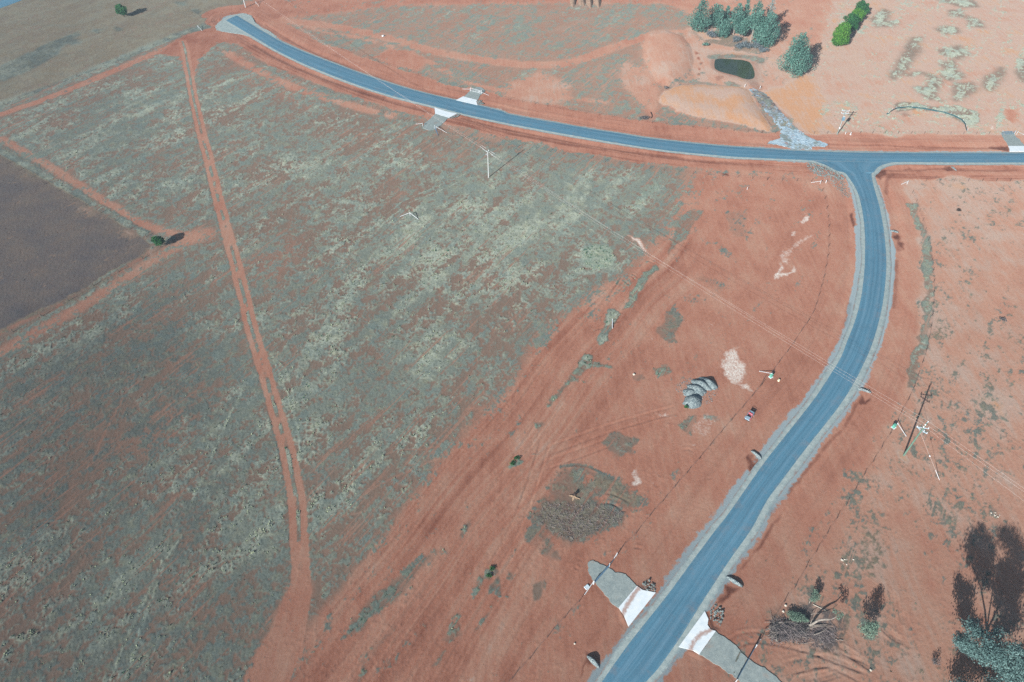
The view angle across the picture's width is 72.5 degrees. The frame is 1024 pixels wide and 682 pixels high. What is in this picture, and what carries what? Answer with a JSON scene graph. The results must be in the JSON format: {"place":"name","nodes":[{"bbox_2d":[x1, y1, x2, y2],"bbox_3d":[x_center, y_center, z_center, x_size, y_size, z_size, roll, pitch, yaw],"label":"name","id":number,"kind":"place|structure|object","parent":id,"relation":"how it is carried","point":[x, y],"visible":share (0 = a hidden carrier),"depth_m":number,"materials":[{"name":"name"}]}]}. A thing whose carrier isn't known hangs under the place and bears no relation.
{"place":"outdoors","nodes":[
{"label":"outdoors","id":0,"kind":"place"},
{"bbox_2d":[0,0,20,7],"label":"water","id":1,"kind":"structure","parent":0,"point":[3,3],"depth_m":305.85,"materials":[{"name":"liquid"}]},
{"bbox_2d":[423,114,447,129],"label":"driveway","id":2,"kind":"structure","parent":0,"point":[431,122],"depth_m":234.48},
{"bbox_2d":[464,87,484,99],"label":"driveway","id":3,"kind":"structure","parent":0,"point":[473,94],"depth_m":248.24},
{"bbox_2d":[0,0,1023,681],"bbox_3d":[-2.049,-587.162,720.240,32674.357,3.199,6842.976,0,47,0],"label":"ground","id":4,"kind":"structure","parent":0,"point":[452,522],"depth_m":165.49,"materials":[{"name":"red soil"}]},
{"bbox_2d":[115,4,126,16],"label":"shade tree","id":5,"kind":"object","parent":4,"relation":"on","point":[120,9],"visible":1,"depth_m":292.16,"materials":[{"name":"green plant"}]},
{"bbox_2d":[3,1,258,103],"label":"wire fence","id":6,"kind":"object","parent":4,"relation":"on","point":[143,47],"visible":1,"depth_m":274.81,"materials":[{"name":"grey"}]},
{"bbox_2d":[151,236,164,246],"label":"shade tree","id":7,"kind":"object","parent":4,"relation":"on","point":[157,240],"visible":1,"depth_m":187.28,"materials":[{"name":"green plant"}]},
{"bbox_2d":[215,13,276,37],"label":"road end pad","id":8,"kind":"object","parent":4,"relation":"on","point":[223,25],"visible":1,"depth_m":288.22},
{"bbox_2d":[302,28,460,87],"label":"wire fence","id":9,"kind":"object","parent":4,"relation":"on","point":[378,61],"visible":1,"depth_m":264.46,"materials":[{"name":"grey metal"}]},
{"bbox_2d":[435,108,456,117],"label":"driveway apron","id":10,"kind":"object","parent":4,"relation":"on","point":[443,113],"visible":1,"depth_m":238.56,"materials":[{"name":"concrete"}]},
{"bbox_2d":[457,96,476,104],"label":"driveway apron","id":11,"kind":"object","parent":4,"relation":"on","point":[468,100],"visible":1,"depth_m":244.74,"materials":[{"name":"concrete"}]},
{"bbox_2d":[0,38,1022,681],"bbox_3d":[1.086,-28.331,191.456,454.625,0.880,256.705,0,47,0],"label":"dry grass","id":12,"kind":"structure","parent":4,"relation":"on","point":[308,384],"depth_m":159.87,"materials":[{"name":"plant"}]},
{"bbox_2d":[509,581,593,681],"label":"wire fence","id":13,"kind":"object","parent":4,"relation":"on","point":[557,625],"visible":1,"depth_m":118.54,"materials":[{"name":"grey metal"}]},
{"bbox_2d":[570,0,575,7],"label":"earth ridge","id":14,"kind":"structure","parent":4,"relation":"on","point":[572,3],"depth_m":302.80,"materials":[{"name":"soil"}]},
{"bbox_2d":[569,491,579,500],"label":"tree stump","id":15,"kind":"object","parent":4,"relation":"on","point":[574,496],"visible":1,"depth_m":136.10,"materials":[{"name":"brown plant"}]},
{"bbox_2d":[536,502,622,541],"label":"fallen twigs","id":16,"kind":"object","parent":4,"relation":"on","point":[580,520],"visible":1,"depth_m":132.92,"materials":[{"name":"brown wood"}]},
{"bbox_2d":[578,0,585,5],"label":"earth ridge","id":17,"kind":"structure","parent":4,"relation":"on","point":[581,2],"depth_m":303.31,"materials":[{"name":"soil"}]},
{"bbox_2d":[585,0,592,8],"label":"earth ridge","id":18,"kind":"structure","parent":4,"relation":"on","point":[589,3],"depth_m":302.86,"materials":[{"name":"soil"}]},
{"bbox_2d":[587,655,599,667],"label":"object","id":19,"kind":"object","parent":4,"relation":"on","point":[593,661],"visible":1,"depth_m":114.78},
{"bbox_2d":[593,0,600,7],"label":"earth ridge","id":20,"kind":"structure","parent":4,"relation":"on","point":[597,3],"depth_m":303.06,"materials":[{"name":"soil"}]},
{"bbox_2d":[226,15,1023,681],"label":"road shoulder","id":21,"kind":"object","parent":4,"relation":"on","point":[730,565],"visible":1,"depth_m":156.35},
{"bbox_2d":[751,451,761,458],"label":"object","id":22,"kind":"object","parent":21,"relation":"on","point":[756,454],"visible":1,"depth_m":142.68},
{"bbox_2d":[437,127,821,182],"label":"wire fence","id":23,"kind":"object","parent":4,"relation":"on","point":[650,166],"visible":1,"depth_m":214.59,"materials":[{"name":"grey metal"}]},
{"bbox_2d":[619,586,655,626],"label":"driveway apron","id":24,"kind":"object","parent":4,"relation":"on","point":[633,604],"visible":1,"depth_m":121.71,"materials":[{"name":"concrete"}]},
{"bbox_2d":[642,579,656,590],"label":"rubble","id":25,"kind":"object","parent":4,"relation":"on","point":[643,584],"visible":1,"depth_m":123.95,"materials":[{"name":"stone"}]},
{"bbox_2d":[683,388,695,395],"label":"gravel heap","id":26,"kind":"object","parent":4,"relation":"on","point":[688,391],"visible":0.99,"depth_m":153.73,"materials":[{"name":"grey gravel"}]},
{"bbox_2d":[682,394,701,408],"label":"gravel heap","id":27,"kind":"object","parent":4,"relation":"on","point":[693,401],"visible":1,"depth_m":151.56,"materials":[{"name":"grey gravel"}]},
{"bbox_2d":[687,384,706,395],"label":"gravel heap","id":28,"kind":"object","parent":4,"relation":"on","point":[699,390],"visible":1,"depth_m":153.96,"materials":[{"name":"grey gravel"}]},
{"bbox_2d":[679,611,714,653],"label":"driveway apron","id":29,"kind":"object","parent":4,"relation":"on","point":[698,636],"visible":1,"depth_m":117.80,"materials":[{"name":"concrete"}]},
{"bbox_2d":[676,378,718,402],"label":"rubble","id":30,"kind":"object","parent":4,"relation":"on","point":[687,388],"visible":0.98,"depth_m":155.19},
{"bbox_2d":[685,0,711,32],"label":"pine tree","id":31,"kind":"object","parent":4,"relation":"on","point":[698,19],"visible":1,"depth_m":279.29,"materials":[{"name":"green plant"}]},
{"bbox_2d":[691,379,711,390],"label":"gravel heap","id":32,"kind":"object","parent":4,"relation":"on","point":[704,385],"visible":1,"depth_m":154.75,"materials":[{"name":"grey gravel"}]},
{"bbox_2d":[699,377,717,389],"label":"gravel heap","id":33,"kind":"object","parent":4,"relation":"on","point":[712,384],"visible":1,"depth_m":155.14,"materials":[{"name":"grey gravel"}]},
{"bbox_2d":[706,30,716,37],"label":"shrub","id":34,"kind":"object","parent":4,"relation":"on","point":[711,33],"visible":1,"depth_m":278.13,"materials":[{"name":"grey plant"}]},
{"bbox_2d":[706,3,725,27],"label":"pine tree","id":35,"kind":"object","parent":4,"relation":"on","point":[714,17],"visible":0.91,"depth_m":282.37,"materials":[{"name":"green plant"}]},
{"bbox_2d":[710,603,723,625],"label":"rubble","id":36,"kind":"object","parent":4,"relation":"on","point":[716,611],"visible":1,"depth_m":120.46,"materials":[{"name":"stone"}]},
{"bbox_2d":[611,189,829,562],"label":"wire fence","id":37,"kind":"object","parent":4,"relation":"on","point":[752,395],"visible":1,"depth_m":155.52,"materials":[{"name":"grey metal"}]},
{"bbox_2d":[715,19,731,37],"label":"pine tree","id":38,"kind":"object","parent":4,"relation":"on","point":[724,28],"visible":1,"depth_m":277.51,"materials":[{"name":"green plant"}]},
{"bbox_2d":[723,5,730,22],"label":"pine tree","id":39,"kind":"object","parent":4,"relation":"on","point":[727,11],"visible":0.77,"depth_m":285.25,"materials":[{"name":"green plant"}]},
{"bbox_2d":[726,576,742,587],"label":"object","id":40,"kind":"object","parent":4,"relation":"on","point":[734,581],"visible":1,"depth_m":124.15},
{"bbox_2d":[732,35,741,41],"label":"shrub","id":41,"kind":"object","parent":4,"relation":"on","point":[736,38],"visible":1,"depth_m":275.95,"materials":[{"name":"grey plant"}]},
{"bbox_2d":[729,3,745,34],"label":"pine tree","id":42,"kind":"object","parent":4,"relation":"on","point":[736,18],"visible":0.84,"depth_m":276.26,"materials":[{"name":"green plant"}]},
{"bbox_2d":[734,42,742,48],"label":"shrub","id":43,"kind":"object","parent":4,"relation":"on","point":[739,44],"visible":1,"depth_m":271.88,"materials":[{"name":"grey plant"}]},
{"bbox_2d":[479,92,1001,133],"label":"wire fence","id":44,"kind":"object","parent":4,"relation":"on","point":[737,128],"visible":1,"depth_m":229.61,"materials":[{"name":"grey metal"}]},
{"bbox_2d":[735,18,749,36],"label":"pine tree","id":45,"kind":"object","parent":4,"relation":"on","point":[743,26],"visible":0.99,"depth_m":274.23,"materials":[{"name":"green plant"}]},
{"bbox_2d":[740,0,750,21],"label":"pine tree","id":46,"kind":"object","parent":4,"relation":"on","point":[747,6],"visible":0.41,"depth_m":277.72,"materials":[{"name":"green plant"}]},
{"bbox_2d":[742,40,752,47],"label":"shrub","id":47,"kind":"object","parent":4,"relation":"on","point":[745,44],"visible":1,"depth_m":272.07,"materials":[{"name":"grey plant"}]},
{"bbox_2d":[744,410,754,421],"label":"utility buggy","id":48,"kind":"object","parent":4,"relation":"on","point":[749,415],"visible":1,"depth_m":148.69,"materials":[{"name":"white plastic"}]},
{"bbox_2d":[747,0,763,41],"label":"pine tree","id":49,"kind":"object","parent":4,"relation":"on","point":[757,14],"visible":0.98,"depth_m":268.78,"materials":[{"name":"green plant"}]},
{"bbox_2d":[752,40,759,47],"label":"shrub","id":50,"kind":"object","parent":4,"relation":"on","point":[756,43],"visible":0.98,"depth_m":272.29,"materials":[{"name":"grey plant"}]},
{"bbox_2d":[758,45,769,52],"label":"shrub","id":51,"kind":"object","parent":4,"relation":"on","point":[762,48],"visible":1,"depth_m":270.06,"materials":[{"name":"grey plant"}]},
{"bbox_2d":[752,10,780,46],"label":"pine tree","id":52,"kind":"object","parent":4,"relation":"on","point":[766,30],"visible":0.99,"depth_m":268.97,"materials":[{"name":"green plant"}]},
{"bbox_2d":[763,0,775,19],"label":"pine tree","id":53,"kind":"object","parent":4,"relation":"on","point":[771,6],"visible":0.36,"depth_m":277.19,"materials":[{"name":"green plant"}]},
{"bbox_2d":[749,88,827,149],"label":"drainage channel","id":54,"kind":"object","parent":4,"relation":"on","point":[790,138],"visible":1,"depth_m":229.17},
{"bbox_2d":[794,144,810,148],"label":"rubble","id":55,"kind":"object","parent":54,"relation":"on","point":[805,147],"visible":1,"depth_m":223.20,"materials":[{"name":"stone"}]},
{"bbox_2d":[776,32,812,77],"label":"pine tree","id":56,"kind":"object","parent":4,"relation":"on","point":[799,48],"visible":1,"depth_m":251.52,"materials":[{"name":"green plant"}]},
{"bbox_2d":[764,612,837,651],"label":"brush heap","id":57,"kind":"object","parent":4,"relation":"on","point":[784,631],"visible":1,"depth_m":117.98,"materials":[{"name":"grey plant"}]},
{"bbox_2d":[787,610,809,622],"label":"leafy branch","id":58,"kind":"object","parent":57,"relation":"on","point":[795,616],"visible":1,"depth_m":119.34,"materials":[{"name":"green plant"}]},
{"bbox_2d":[780,608,843,643],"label":"fallen tree","id":59,"kind":"object","parent":4,"relation":"on","point":[818,620],"visible":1,"depth_m":118.02,"materials":[{"name":"beige wood"}]},
{"bbox_2d":[809,589,820,602],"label":"leafy branch","id":60,"kind":"object","parent":4,"relation":"on","point":[815,599],"visible":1,"depth_m":121.17,"materials":[{"name":"green plant"}]},
{"bbox_2d":[807,162,844,179],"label":"rubble","id":61,"kind":"object","parent":4,"relation":"on","point":[819,168],"visible":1,"depth_m":214.06,"materials":[{"name":"stone"}]},
{"bbox_2d":[819,174,850,197],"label":"rubble","id":62,"kind":"object","parent":4,"relation":"on","point":[838,183],"visible":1,"depth_m":208.94,"materials":[{"name":"stone"}]},
{"bbox_2d":[831,21,851,45],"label":"shade tree","id":63,"kind":"object","parent":4,"relation":"on","point":[841,32],"visible":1,"depth_m":270.12,"materials":[{"name":"green plant"}]},
{"bbox_2d":[836,109,849,134],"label":"power pole","id":64,"kind":"object","parent":4,"relation":"on","point":[843,117],"visible":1,"depth_m":223.70,"materials":[{"name":"grey wood"}]},
{"bbox_2d":[755,190,934,647],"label":"wire fence","id":65,"kind":"object","parent":4,"relation":"on","point":[882,446],"visible":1,"depth_m":146.35,"materials":[{"name":"grey metal"}]},
{"bbox_2d":[843,12,859,30],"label":"shade tree","id":66,"kind":"object","parent":4,"relation":"on","point":[852,19],"visible":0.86,"depth_m":279.01,"materials":[{"name":"green plant"}]},
{"bbox_2d":[852,7,865,21],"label":"shade tree","id":67,"kind":"object","parent":4,"relation":"on","point":[861,13],"visible":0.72,"depth_m":285.30,"materials":[{"name":"green plant"}]},
{"bbox_2d":[855,0,869,13],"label":"shade tree","id":68,"kind":"object","parent":4,"relation":"on","point":[863,5],"visible":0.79,"depth_m":289.61,"materials":[{"name":"green plant"}]},
{"bbox_2d":[858,619,881,639],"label":"sapling","id":69,"kind":"object","parent":4,"relation":"on","point":[870,629],"visible":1,"depth_m":115.01,"materials":[{"name":"green plant"}]},
{"bbox_2d":[903,421,939,479],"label":"power pole","id":70,"kind":"object","parent":4,"relation":"on","point":[911,444],"visible":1,"depth_m":137.67,"materials":[{"name":"brown"}]},
{"bbox_2d":[492,152,911,415],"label":"power line","id":71,"kind":"object","parent":70,"relation":"attached to","point":[707,290],"visible":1,"depth_m":161.91,"materials":[{"name":"beige"}]},
{"bbox_2d":[494,156,914,420],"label":"power line","id":72,"kind":"object","parent":70,"relation":"attached to","point":[723,303],"visible":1,"depth_m":158.06,"materials":[{"name":"beige"}]},
{"bbox_2d":[492,154,918,415],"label":"power line","id":73,"kind":"object","parent":70,"relation":"attached to","point":[709,290],"visible":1,"depth_m":165.34,"materials":[{"name":"beige"}]},
{"bbox_2d":[887,106,968,130],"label":"silt fence","id":74,"kind":"object","parent":4,"relation":"on","point":[933,110],"visible":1,"depth_m":238.44,"materials":[{"name":"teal fabric"}]},
{"bbox_2d":[932,657,941,666],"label":"shrub","id":75,"kind":"object","parent":4,"relation":"on","point":[936,663],"visible":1,"depth_m":114.08,"materials":[{"name":"brown plant"}]},
{"bbox_2d":[946,670,970,681],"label":"gum tree","id":76,"kind":"object","parent":4,"relation":"on","point":[954,680],"visible":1,"depth_m":110.53,"materials":[{"name":"green plant"}]},
{"bbox_2d":[951,628,982,662],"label":"gum tree","id":77,"kind":"object","parent":4,"relation":"on","point":[962,643],"visible":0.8,"depth_m":110.99,"materials":[{"name":"green plant"}]},
{"bbox_2d":[961,615,1023,681],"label":"gum tree","id":78,"kind":"object","parent":4,"relation":"on","point":[1006,668],"visible":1,"depth_m":104.29,"materials":[{"name":"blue plant"}]},
{"bbox_2d":[983,672,1006,681],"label":"gum tree","id":79,"kind":"object","parent":4,"relation":"on","point":[997,680],"visible":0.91,"depth_m":110.00,"materials":[{"name":"green plant"}]},
{"bbox_2d":[1008,146,1023,151],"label":"driveway apron","id":80,"kind":"object","parent":4,"relation":"on","point":[1016,148],"visible":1,"depth_m":222.44,"materials":[{"name":"concrete"}]},
{"bbox_2d":[588,560,635,607],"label":"driveway","id":81,"kind":"structure","parent":0,"point":[617,588],"depth_m":124.33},
{"bbox_2d":[593,563,609,584],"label":"farm gate","id":82,"kind":"structure","parent":81,"relation":"on","point":[606,568],"depth_m":124.98,"materials":[{"name":"grey metal"}]},
{"bbox_2d":[226,15,1023,681],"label":"road","id":83,"kind":"structure","parent":0,"point":[650,645],"depth_m":166.44,"materials":[{"name":"asphalt"}]},
{"bbox_2d":[714,59,754,78],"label":"pond water","id":84,"kind":"structure","parent":0,"point":[743,69],"depth_m":262.26,"materials":[{"name":"green liquid"}]},
{"bbox_2d":[699,631,779,681],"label":"driveway","id":85,"kind":"structure","parent":0,"point":[721,651],"depth_m":115.02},
{"bbox_2d":[735,644,756,681],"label":"farm gate","id":86,"kind":"structure","parent":85,"relation":"on","point":[746,663],"depth_m":114.16,"materials":[{"name":"grey metal"}]},
{"bbox_2d":[1002,131,1023,145],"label":"driveway","id":87,"kind":"structure","parent":0,"point":[1011,139],"depth_m":226.20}
]}

